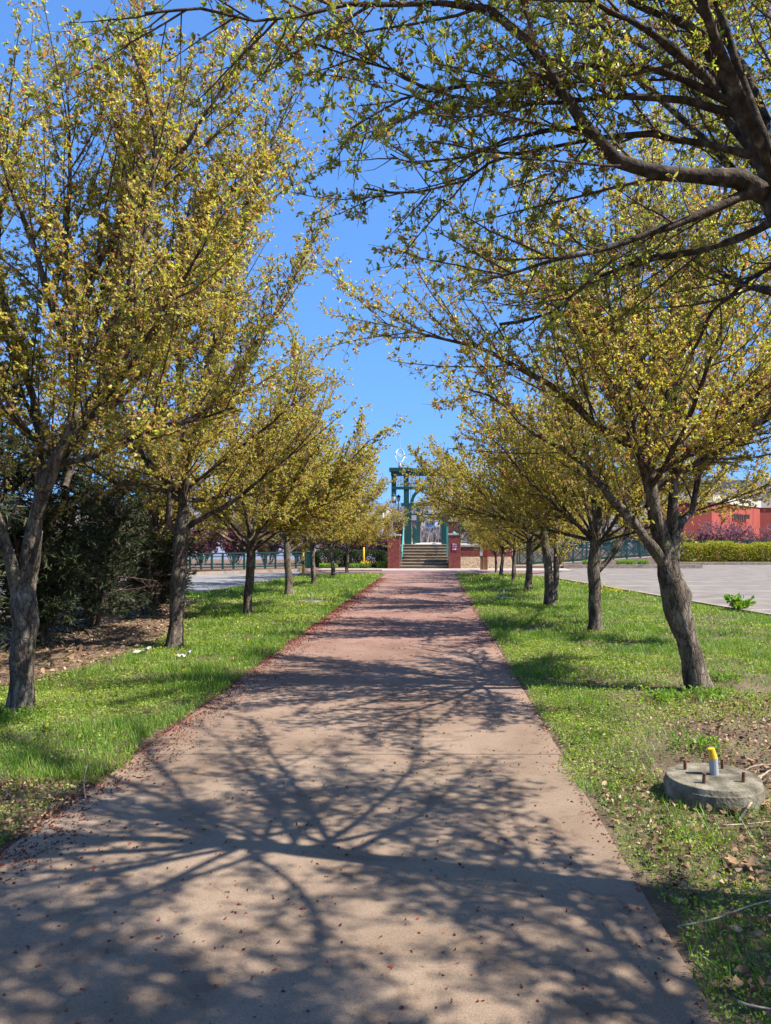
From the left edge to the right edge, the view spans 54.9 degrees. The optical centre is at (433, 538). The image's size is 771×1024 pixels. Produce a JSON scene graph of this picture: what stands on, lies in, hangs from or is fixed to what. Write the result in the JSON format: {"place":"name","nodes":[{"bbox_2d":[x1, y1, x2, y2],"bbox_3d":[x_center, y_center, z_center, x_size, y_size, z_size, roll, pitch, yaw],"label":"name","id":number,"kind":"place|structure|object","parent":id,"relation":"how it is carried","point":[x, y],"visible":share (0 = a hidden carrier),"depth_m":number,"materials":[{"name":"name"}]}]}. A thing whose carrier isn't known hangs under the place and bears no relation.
{"place":"outdoors","nodes":[
{"label":"outdoors","id":0,"kind":"place"},
{"bbox_2d":[0,572,321,600],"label":"road","id":1,"kind":"structure","parent":0,"point":[205,583],"depth_m":29.78,"materials":[{"name":"asphalt"}]},
{"bbox_2d":[124,569,309,574],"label":"kerb","id":2,"kind":"structure","parent":1,"relation":"on","point":[242,571],"depth_m":35.12,"materials":[{"name":"concrete"}]},
{"bbox_2d":[302,550,304,574],"bbox_3d":[-5.707,1.065,32.300,0.116,1.170,0.116,0,0,0],"label":"yellow bollard","id":3,"kind":"object","parent":1,"relation":"on","point":[303,563],"visible":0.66,"depth_m":32.25,"materials":[{"name":"metal"}]},
{"bbox_2d":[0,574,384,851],"bbox_3d":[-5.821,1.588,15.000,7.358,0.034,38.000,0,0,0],"label":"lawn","id":4,"kind":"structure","parent":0,"point":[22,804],"depth_m":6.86,"materials":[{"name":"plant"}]},
{"bbox_2d":[0,702,45,721],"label":"weed clump","id":5,"kind":"object","parent":4,"relation":"on","point":[8,711],"visible":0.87,"depth_m":6.53,"materials":[{"name":"green plant"}]},
{"bbox_2d":[0,598,190,685],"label":"litter bed","id":6,"kind":"object","parent":4,"relation":"on","point":[61,651],"visible":0.17,"depth_m":11.15,"materials":[{"name":"brown plant"}]},
{"bbox_2d":[0,388,29,600],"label":"juniper","id":7,"kind":"object","parent":6,"relation":"on","point":[5,512],"visible":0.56,"depth_m":9.03,"materials":[{"name":"plant"}]},
{"bbox_2d":[0,415,130,650],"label":"juniper","id":8,"kind":"object","parent":6,"relation":"on","point":[55,572],"visible":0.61,"depth_m":10.76,"materials":[{"name":"plant"}]},
{"bbox_2d":[52,448,164,627],"bbox_3d":[-5.996,-0.050,13.232,2.410,3.322,2.363,0,0,15],"label":"juniper","id":9,"kind":"object","parent":6,"relation":"on","point":[106,589],"visible":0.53,"depth_m":13.02,"materials":[{"name":"plant"}]},
{"bbox_2d":[92,473,216,615],"bbox_3d":[-5.967,0.084,15.402,2.322,3.056,2.372,0,0,22],"label":"juniper","id":10,"kind":"object","parent":6,"relation":"on","point":[154,566],"visible":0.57,"depth_m":15.24,"materials":[{"name":"plant"}]},
{"bbox_2d":[121,520,198,603],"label":"juniper","id":11,"kind":"object","parent":6,"relation":"on","point":[188,577],"visible":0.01,"depth_m":18.01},
{"bbox_2d":[0,0,328,716],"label":"crab apple tree","id":12,"kind":"object","parent":4,"relation":"on","point":[147,332],"visible":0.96,"depth_m":6.49,"materials":[{"name":"yellow plant"}]},
{"bbox_2d":[0,83,357,649],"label":"crab apple tree","id":13,"kind":"object","parent":4,"relation":"on","point":[160,465],"visible":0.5,"depth_m":10.56,"materials":[{"name":"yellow plant"}]},
{"bbox_2d":[54,301,411,615],"bbox_3d":[-3.753,-1.632,15.406,6.656,6.521,5.716,0,0,0],"label":"crab apple tree","id":14,"kind":"object","parent":4,"relation":"on","point":[313,507],"visible":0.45,"depth_m":14.97,"materials":[{"name":"yellow plant"}]},
{"bbox_2d":[195,382,365,595],"bbox_3d":[-4.627,-1.507,20.195,5.416,6.256,7.369,0,0,0],"label":"crab apple tree","id":15,"kind":"object","parent":4,"relation":"on","point":[289,588],"visible":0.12,"depth_m":21.05,"materials":[{"name":"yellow plant"}]},
{"bbox_2d":[299,592,324,603],"bbox_3d":[-3.050,1.491,18.401,0.667,0.321,0.666,0,0,-26],"label":"concrete footing","id":16,"kind":"object","parent":4,"relation":"on","point":[311,600],"visible":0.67,"depth_m":18.38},
{"bbox_2d":[227,405,401,584],"bbox_3d":[-4.306,-1.618,25.591,5.314,6.496,6.641,-1,3,-30],"label":"crab apple tree","id":17,"kind":"object","parent":4,"relation":"on","point":[368,500],"visible":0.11,"depth_m":25.39,"materials":[{"name":"yellow plant"}]},
{"bbox_2d":[301,588,346,608],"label":"dandelions","id":18,"kind":"object","parent":4,"relation":"on","point":[335,591],"visible":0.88,"depth_m":18.94,"materials":[{"name":"yellow plant"}]},
{"bbox_2d":[263,451,392,576],"bbox_3d":[-4.198,-1.051,30.069,5.986,5.370,4.662,-1,2,38],"label":"crab apple tree","id":19,"kind":"object","parent":4,"relation":"on","point":[334,541],"visible":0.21,"depth_m":30.40,"materials":[{"name":"yellow plant"}]},
{"bbox_2d":[187,559,376,571],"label":"planting bed","id":20,"kind":"object","parent":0,"point":[226,563],"visible":0.12,"depth_m":40.38,"materials":[{"name":"plant"}]},
{"bbox_2d":[188,511,231,564],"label":"redbud shrub","id":21,"kind":"object","parent":20,"relation":"on","point":[212,543],"visible":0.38,"depth_m":43.66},
{"bbox_2d":[216,513,245,564],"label":"redbud shrub","id":22,"kind":"object","parent":20,"relation":"on","point":[227,546],"visible":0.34,"depth_m":44.35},
{"bbox_2d":[189,551,306,569],"bbox_3d":[-9.540,1.115,38.250,5.951,0.910,0.114,0,0,-19],"label":"green railing","id":23,"kind":"object","parent":20,"relation":"on","point":[274,556],"visible":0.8,"depth_m":38.12,"materials":[{"name":"metal"}]},
{"bbox_2d":[233,515,283,564],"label":"redbud shrub","id":24,"kind":"object","parent":20,"relation":"on","point":[274,549],"visible":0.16,"depth_m":44.68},
{"bbox_2d":[173,504,391,559],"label":"lavender building","id":25,"kind":"structure","parent":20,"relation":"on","point":[259,557],"depth_m":56.00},
{"bbox_2d":[290,535,309,563],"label":"redbud shrub","id":26,"kind":"object","parent":20,"relation":"on","point":[299,558],"visible":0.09,"depth_m":45.65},
{"bbox_2d":[319,562,337,567],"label":"plant","id":27,"kind":"object","parent":20,"relation":"on","point":[324,565],"visible":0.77,"depth_m":39.80,"materials":[{"name":"green plant"}]},
{"bbox_2d":[315,548,345,566],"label":"clipped hedge","id":28,"kind":"object","parent":20,"relation":"on","point":[319,553],"visible":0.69,"depth_m":40.50,"materials":[{"name":"green plant"}]},
{"bbox_2d":[315,537,345,561],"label":"redbud shrub","id":29,"kind":"object","parent":20,"relation":"on","point":[320,544],"visible":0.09,"depth_m":45.65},
{"bbox_2d":[349,563,368,567],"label":"plant","id":30,"kind":"object","parent":20,"relation":"on","point":[351,565],"visible":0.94,"depth_m":39.79,"materials":[{"name":"green plant"}]},
{"bbox_2d":[342,521,381,563],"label":"redbud shrub","id":31,"kind":"object","parent":20,"relation":"on","point":[361,547],"visible":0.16,"depth_m":44.65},
{"bbox_2d":[345,549,387,566],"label":"clipped hedge","id":32,"kind":"object","parent":20,"relation":"on","point":[382,553],"visible":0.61,"depth_m":40.64,"materials":[{"name":"green plant"}]},
{"bbox_2d":[363,529,391,560],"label":"redbud shrub","id":33,"kind":"object","parent":20,"relation":"on","point":[377,547],"visible":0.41,"depth_m":43.92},
{"bbox_2d":[375,560,387,567],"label":"plant","id":34,"kind":"object","parent":20,"relation":"on","point":[379,565],"visible":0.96,"depth_m":39.78,"materials":[{"name":"green plant"}]},
{"bbox_2d":[0,574,719,1023],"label":"path","id":35,"kind":"structure","parent":0,"point":[540,948],"depth_m":3.54,"materials":[{"name":"concrete"}]},
{"bbox_2d":[0,578,703,1023],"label":"fallen bud husks","id":36,"kind":"object","parent":35,"relation":"on","point":[336,612],"visible":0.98,"depth_m":5.10},
{"bbox_2d":[0,0,770,507],"label":"sky","id":37,"kind":"structure","parent":0,"point":[379,381],"materials":[{"name":"blue"}]},
{"bbox_2d":[0,572,770,1023],"bbox_3d":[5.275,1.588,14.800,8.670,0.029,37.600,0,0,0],"label":"lawn","id":38,"kind":"structure","parent":0,"point":[666,916],"depth_m":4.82,"materials":[{"name":"plant"}]},
{"bbox_2d":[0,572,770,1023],"bbox_3d":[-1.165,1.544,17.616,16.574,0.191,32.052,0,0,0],"label":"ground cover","id":39,"kind":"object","parent":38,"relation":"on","point":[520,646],"visible":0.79,"depth_m":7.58,"materials":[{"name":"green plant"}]},
{"bbox_2d":[0,556,770,1023],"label":"leaf litter","id":40,"kind":"object","parent":38,"relation":"on","point":[604,794],"visible":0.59,"depth_m":4.73,"materials":[{"name":"plant"}]},
{"bbox_2d":[21,0,770,412],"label":"crab apple tree","id":41,"kind":"object","parent":38,"relation":"on","point":[725,78],"visible":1,"depth_m":3.06,"materials":[{"name":"green plant"}]},
{"bbox_2d":[447,482,540,580],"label":"crab apple tree","id":42,"kind":"object","parent":38,"relation":"on","point":[516,544],"visible":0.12,"depth_m":27.22,"materials":[{"name":"yellow plant"}]},
{"bbox_2d":[397,395,610,590],"bbox_3d":[2.243,-1.441,22.939,7.289,6.079,5.593,2,0,-16],"label":"crab apple tree","id":43,"kind":"object","parent":38,"relation":"on","point":[530,539],"visible":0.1,"depth_m":22.47,"materials":[{"name":"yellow plant"}]},
{"bbox_2d":[458,472,563,574],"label":"crab apple tree","id":44,"kind":"object","parent":38,"relation":"on","point":[502,547],"visible":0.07,"depth_m":31.43,"materials":[{"name":"yellow plant"}]},
{"bbox_2d":[298,40,770,692],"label":"crab apple tree","id":45,"kind":"object","parent":38,"relation":"on","point":[724,432],"visible":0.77,"depth_m":7.21,"materials":[{"name":"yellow plant"}]},
{"bbox_2d":[401,332,699,606],"bbox_3d":[2.523,-1.803,17.929,6.624,6.885,6.225,0,0,-7],"label":"crab apple tree","id":46,"kind":"object","parent":38,"relation":"on","point":[460,471],"visible":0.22,"depth_m":17.46,"materials":[{"name":"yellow plant"}]},
{"bbox_2d":[403,252,770,631],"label":"crab apple tree","id":47,"kind":"object","parent":38,"relation":"on","point":[595,533],"visible":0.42,"depth_m":12.13,"materials":[{"name":"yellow plant"}]},
{"bbox_2d":[575,582,629,594],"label":"dandelions","id":48,"kind":"object","parent":38,"relation":"on","point":[618,590],"visible":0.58,"depth_m":21.47,"materials":[{"name":"yellow plant"}]},
{"bbox_2d":[634,685,690,709],"bbox_3d":[2.201,1.512,7.184,0.558,0.158,0.680,0,0,25],"label":"weed clump","id":49,"kind":"object","parent":38,"relation":"on","point":[670,695],"visible":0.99,"depth_m":7.22,"materials":[{"name":"green plant"}]},
{"bbox_2d":[671,724,749,757],"bbox_3d":[2.019,1.525,5.577,0.434,0.132,0.541,0,0,-27],"label":"weed clump","id":50,"kind":"object","parent":38,"relation":"on","point":[705,741],"visible":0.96,"depth_m":5.58,"materials":[{"name":"green plant"}]},
{"bbox_2d":[663,747,764,814],"bbox_3d":[1.720,1.471,4.561,0.586,0.360,0.585,0,0,-9],"label":"concrete footing","id":51,"kind":"object","parent":38,"relation":"on","point":[712,782],"visible":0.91,"depth_m":4.41,"materials":[{"name":"concrete"}]},
{"bbox_2d":[684,683,753,702],"bbox_3d":[2.765,1.514,7.348,0.698,0.156,0.606,0,0,-29],"label":"weed clump","id":52,"kind":"object","parent":38,"relation":"on","point":[712,692],"visible":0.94,"depth_m":7.29,"materials":[{"name":"green plant"}]},
{"bbox_2d":[677,900,770,927],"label":"dead stick","id":53,"kind":"object","parent":38,"relation":"on","point":[703,921],"visible":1,"depth_m":3.02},
{"bbox_2d":[707,669,743,684],"bbox_3d":[3.189,1.525,8.252,0.580,0.133,0.452,0,0,38],"label":"weed clump","id":54,"kind":"object","parent":38,"relation":"on","point":[719,675],"visible":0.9,"depth_m":8.18,"materials":[{"name":"green plant"}]},
{"bbox_2d":[724,853,738,863],"bbox_3d":[1.446,1.561,3.595,0.077,0.020,0.093,16,11,24],"label":"dead leaf","id":55,"kind":"object","parent":38,"relation":"on","point":[732,860],"visible":0.97,"depth_m":3.61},
{"bbox_2d":[724,975,743,988],"bbox_3d":[1.062,1.562,2.611,0.068,0.014,0.060,7,15,-4],"label":"dead leaf","id":56,"kind":"object","parent":38,"relation":"on","point":[737,980],"visible":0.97,"depth_m":2.62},
{"bbox_2d":[720,821,769,826],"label":"dead stick","id":57,"kind":"object","parent":38,"relation":"on","point":[742,824],"visible":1,"depth_m":4.05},
{"bbox_2d":[741,856,758,866],"bbox_3d":[1.524,1.558,3.564,0.089,0.021,0.102,-8,10,21],"label":"dead leaf","id":58,"kind":"object","parent":38,"relation":"on","point":[751,861],"visible":0.94,"depth_m":3.58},
{"bbox_2d":[736,999,770,1009],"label":"dead stick","id":59,"kind":"object","parent":38,"relation":"on","point":[753,1006],"visible":0.95,"depth_m":2.47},
{"bbox_2d":[738,769,770,821],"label":"dead stick","id":60,"kind":"object","parent":38,"relation":"on","point":[748,806],"visible":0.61,"depth_m":4.24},
{"bbox_2d":[18,484,770,544],"bbox_3d":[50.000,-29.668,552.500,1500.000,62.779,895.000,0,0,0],"label":"hillside","id":61,"kind":"structure","parent":0,"point":[729,490],"depth_m":714.72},
{"bbox_2d":[425,518,436,531],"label":"hillside house","id":62,"kind":"structure","parent":61,"relation":"on","point":[431,525],"depth_m":396.62,"materials":[{"name":"white paint"}]},
{"bbox_2d":[707,476,748,488],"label":"ridge building","id":63,"kind":"structure","parent":61,"relation":"on","point":[733,482],"depth_m":764.00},
{"bbox_2d":[299,571,543,573],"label":"maroon paving","id":64,"kind":"structure","parent":0,"point":[404,572],"depth_m":35.28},
{"bbox_2d":[316,479,410,573],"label":"crab apple tree","id":65,"kind":"object","parent":64,"relation":"on","point":[377,528],"visible":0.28,"depth_m":34.08,"materials":[{"name":"yellow plant"}]},
{"bbox_2d":[462,521,520,572],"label":"crab apple tree","id":66,"kind":"object","parent":64,"relation":"on","point":[478,541],"visible":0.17,"depth_m":34.72,"materials":[{"name":"yellow plant"}]},
{"bbox_2d":[310,568,573,571],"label":"sidewalk","id":67,"kind":"structure","parent":0,"point":[462,569],"depth_m":38.21,"materials":[{"name":"concrete"}]},
{"bbox_2d":[388,534,400,567],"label":"brick pier","id":68,"kind":"structure","parent":67,"relation":"on","point":[394,554],"depth_m":39.54,"materials":[{"name":"brick"}]},
{"bbox_2d":[448,533,460,567],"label":"brick pier","id":69,"kind":"structure","parent":67,"relation":"on","point":[454,559],"depth_m":39.54,"materials":[{"name":"brick"}]},
{"bbox_2d":[480,545,487,569],"bbox_3d":[2.554,0.650,37.860,0.410,2.000,0.200,0,0,0],"label":"timber sign post","id":70,"kind":"object","parent":67,"relation":"on","point":[483,559],"visible":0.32,"depth_m":37.79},
{"bbox_2d":[449,520,457,532],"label":"brick pier","id":71,"kind":"structure","parent":0,"point":[455,528],"depth_m":43.19,"materials":[{"name":"brick"}]},
{"bbox_2d":[400,543,512,558],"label":"gate terrace","id":72,"kind":"structure","parent":0,"point":[440,543],"depth_m":52.63,"materials":[{"name":"concrete"}]},
{"bbox_2d":[392,520,403,543],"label":"brick pier","id":73,"kind":"structure","parent":72,"relation":"on","point":[400,531],"depth_m":43.19,"materials":[{"name":"brick"}]},
{"bbox_2d":[413,526,416,543],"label":"green railing","id":74,"kind":"object","parent":72,"relation":"on","point":[414,535],"visible":0.91,"depth_m":47.95,"materials":[{"name":"metal"}]},
{"bbox_2d":[389,468,460,543],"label":"green gateway","id":75,"kind":"object","parent":72,"relation":"on","point":[408,529],"visible":0.34,"depth_m":42.72,"materials":[{"name":"paint"}]},
{"bbox_2d":[395,431,406,467],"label":"ring finial","id":76,"kind":"object","parent":75,"relation":"on","point":[399,465],"visible":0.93,"depth_m":42.88,"materials":[{"name":"metal"}]},
{"bbox_2d":[412,506,440,542],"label":"green portal","id":77,"kind":"object","parent":72,"relation":"on","point":[418,525],"visible":0.2,"depth_m":57.85,"materials":[{"name":"paint"}]},
{"bbox_2d":[460,557,511,567],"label":"mulch bank","id":78,"kind":"structure","parent":0,"point":[474,559],"depth_m":41.14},
{"bbox_2d":[516,565,562,567],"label":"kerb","id":79,"kind":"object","parent":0,"point":[533,566],"visible":0.21,"depth_m":41.36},
{"bbox_2d":[615,559,626,564],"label":"plant","id":80,"kind":"object","parent":79,"relation":"on","point":[623,562],"visible":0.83,"depth_m":41.85,"materials":[{"name":"green plant"}]},
{"bbox_2d":[637,559,648,564],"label":"plant","id":81,"kind":"object","parent":79,"relation":"on","point":[645,562],"visible":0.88,"depth_m":41.82,"materials":[{"name":"green plant"}]},
{"bbox_2d":[518,545,656,564],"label":"ramp","id":82,"kind":"structure","parent":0,"point":[551,550],"depth_m":44.90,"materials":[{"name":"concrete"}]},
{"bbox_2d":[524,531,645,552],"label":"green railing","id":83,"kind":"object","parent":82,"relation":"on","point":[609,545],"visible":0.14,"depth_m":44.92,"materials":[{"name":"metal"}]},
{"bbox_2d":[523,533,682,554],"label":"green railing","id":84,"kind":"object","parent":82,"relation":"on","point":[624,547],"visible":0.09,"depth_m":46.21,"materials":[{"name":"metal"}]},
{"bbox_2d":[534,556,654,564],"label":"ramp","id":85,"kind":"structure","parent":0,"point":[651,561],"depth_m":43.25,"materials":[{"name":"concrete"}]},
{"bbox_2d":[516,540,647,564],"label":"green railing","id":86,"kind":"object","parent":85,"relation":"on","point":[607,554],"visible":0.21,"depth_m":44.52,"materials":[{"name":"metal"}]},
{"bbox_2d":[519,538,650,564],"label":"green railing","id":87,"kind":"object","parent":85,"relation":"on","point":[640,552],"visible":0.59,"depth_m":43.27,"materials":[{"name":"metal"}]},
{"bbox_2d":[533,565,770,612],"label":"parking lot","id":88,"kind":"structure","parent":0,"point":[713,584],"depth_m":29.07,"materials":[{"name":"concrete"}]},
{"bbox_2d":[563,565,702,567],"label":"kerb","id":89,"kind":"structure","parent":88,"relation":"on","point":[632,566],"depth_m":41.05,"materials":[{"name":"concrete"}]},
{"bbox_2d":[559,578,770,616],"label":"kerb","id":90,"kind":"structure","parent":88,"relation":"on","point":[715,605],"depth_m":17.66,"materials":[{"name":"concrete"}]},
{"bbox_2d":[679,562,770,564],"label":"kerb","id":91,"kind":"structure","parent":88,"relation":"on","point":[725,563],"depth_m":46.67,"materials":[{"name":"concrete"}]},
{"bbox_2d":[724,592,756,608],"bbox_3d":[6.739,1.415,16.338,0.760,0.436,0.697,0,0,0],"label":"broadleaf weed","id":92,"kind":"object","parent":88,"relation":"on","point":[738,601],"visible":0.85,"depth_m":16.28,"materials":[{"name":"green plant"}]},
{"label":"ground","id":93,"kind":"structure","parent":0,"visible":0},
{"bbox_2d":[316,570,381,570],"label":"kerb","id":94,"kind":"structure","parent":93,"relation":"on","point":[350,570],"depth_m":36.91,"materials":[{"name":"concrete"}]},
{"bbox_2d":[400,544,448,567],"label":"steps","id":95,"kind":"structure","parent":93,"relation":"on","point":[424,556],"depth_m":40.74,"materials":[{"name":"stone"}]},
{"bbox_2d":[401,526,403,567],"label":"handrail","id":96,"kind":"object","parent":95,"relation":"on","point":[402,546],"visible":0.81,"depth_m":40.47,"materials":[{"name":"metal"}]},
{"bbox_2d":[446,526,447,555],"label":"handrail","id":97,"kind":"object","parent":95,"relation":"on","point":[446,540],"visible":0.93,"depth_m":40.75,"materials":[{"name":"metal"}]},
{"bbox_2d":[460,545,511,558],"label":"retaining wall","id":98,"kind":"structure","parent":93,"relation":"on","point":[466,550],"depth_m":42.49,"materials":[{"name":"red brick"}]},
{"bbox_2d":[371,477,770,542],"bbox_3d":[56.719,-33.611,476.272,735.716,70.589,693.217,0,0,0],"label":"bare trees","id":99,"kind":"object","parent":93,"relation":"on","point":[426,537],"visible":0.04,"depth_m":365.18,"materials":[{"name":"plant"}]},
{"bbox_2d":[553,502,647,552],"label":"pale building","id":100,"kind":"structure","parent":93,"relation":"on","point":[615,528],"depth_m":59.00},
{"bbox_2d":[680,525,714,555],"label":"redbud shrub","id":101,"kind":"object","parent":93,"relation":"on","point":[701,536],"visible":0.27,"depth_m":54.42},
{"bbox_2d":[662,494,770,557],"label":"red building","id":102,"kind":"structure","parent":93,"relation":"on","point":[757,517],"depth_m":62.12,"materials":[{"name":"paint"}]},
{"bbox_2d":[732,513,743,520],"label":"window","id":103,"kind":"structure","parent":102,"relation":"in","point":[735,515],"depth_m":62.50,"materials":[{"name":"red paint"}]},
{"bbox_2d":[696,517,752,555],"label":"redbud shrub","id":104,"kind":"object","parent":93,"relation":"on","point":[732,532],"visible":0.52,"depth_m":54.41,"materials":[{"name":"plant"}]},
{"bbox_2d":[727,527,770,553],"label":"redbud shrub","id":105,"kind":"object","parent":93,"relation":"on","point":[764,536],"visible":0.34,"depth_m":54.40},
{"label":"planting bed","id":106,"kind":"structure","parent":0,"visible":0},
{"bbox_2d":[680,541,692,561],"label":"yellow shrub","id":107,"kind":"object","parent":106,"relation":"on","point":[686,546],"visible":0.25,"depth_m":48.77,"materials":[{"name":"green plant"}]},
{"bbox_2d":[681,542,715,561],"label":"yellow shrub","id":108,"kind":"object","parent":106,"relation":"on","point":[701,553],"visible":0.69,"depth_m":48.79,"materials":[{"name":"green plant"}]},
{"bbox_2d":[703,540,737,561],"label":"yellow shrub","id":109,"kind":"object","parent":106,"relation":"on","point":[720,545],"visible":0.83,"depth_m":48.81,"materials":[{"name":"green plant"}]},
{"bbox_2d":[683,540,770,552],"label":"green railing","id":110,"kind":"object","parent":106,"relation":"on","point":[735,542],"visible":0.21,"depth_m":51.45,"materials":[{"name":"metal"}]},
{"bbox_2d":[724,542,761,561],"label":"yellow shrub","id":111,"kind":"object","parent":106,"relation":"on","point":[742,548],"visible":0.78,"depth_m":48.77,"materials":[{"name":"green plant"}]},
{"bbox_2d":[747,541,770,561],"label":"yellow shrub","id":112,"kind":"object","parent":106,"relation":"on","point":[766,555],"visible":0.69,"depth_m":48.81,"materials":[{"name":"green plant"}]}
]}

